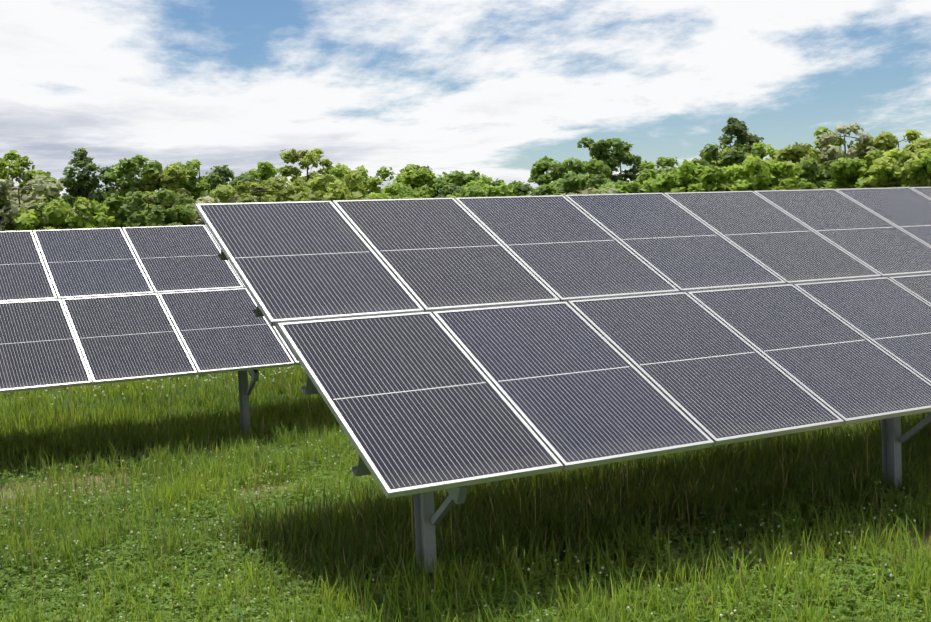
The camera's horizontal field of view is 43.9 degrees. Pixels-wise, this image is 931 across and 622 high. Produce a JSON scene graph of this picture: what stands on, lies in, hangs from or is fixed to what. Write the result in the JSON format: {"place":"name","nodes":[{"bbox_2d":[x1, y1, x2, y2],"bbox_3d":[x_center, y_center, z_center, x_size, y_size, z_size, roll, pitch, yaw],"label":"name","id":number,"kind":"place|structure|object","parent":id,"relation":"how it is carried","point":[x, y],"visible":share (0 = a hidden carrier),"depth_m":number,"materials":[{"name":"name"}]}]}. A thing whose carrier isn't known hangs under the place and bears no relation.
{"place":"outdoors","nodes":[
{"label":"outdoors","id":0,"kind":"place"},
{"bbox_2d":[0,274,930,621],"bbox_3d":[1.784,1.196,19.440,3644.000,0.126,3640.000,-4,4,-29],"label":"ground","id":1,"kind":"structure","parent":0,"point":[638,580],"depth_m":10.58,"materials":[{"name":"green plant"}]},
{"bbox_2d":[0,225,300,437],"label":"solar table","id":2,"kind":"object","parent":1,"relation":"on","point":[108,315],"visible":0.44,"depth_m":15.08,"materials":[{"name":"glass"}]},
{"bbox_2d":[0,117,930,272],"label":"tree line","id":3,"kind":"object","parent":1,"relation":"on","point":[864,161],"visible":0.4,"depth_m":114.50,"materials":[{"name":"green plant"}]},
{"bbox_2d":[195,187,930,583],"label":"solar table","id":4,"kind":"object","parent":1,"relation":"on","point":[455,347],"visible":1,"depth_m":9.29,"materials":[{"name":"glass"}]},
{"bbox_2d":[0,0,930,196],"label":"sky","id":5,"kind":"structure","parent":0,"point":[490,88],"materials":[{"name":"white"}]}
]}

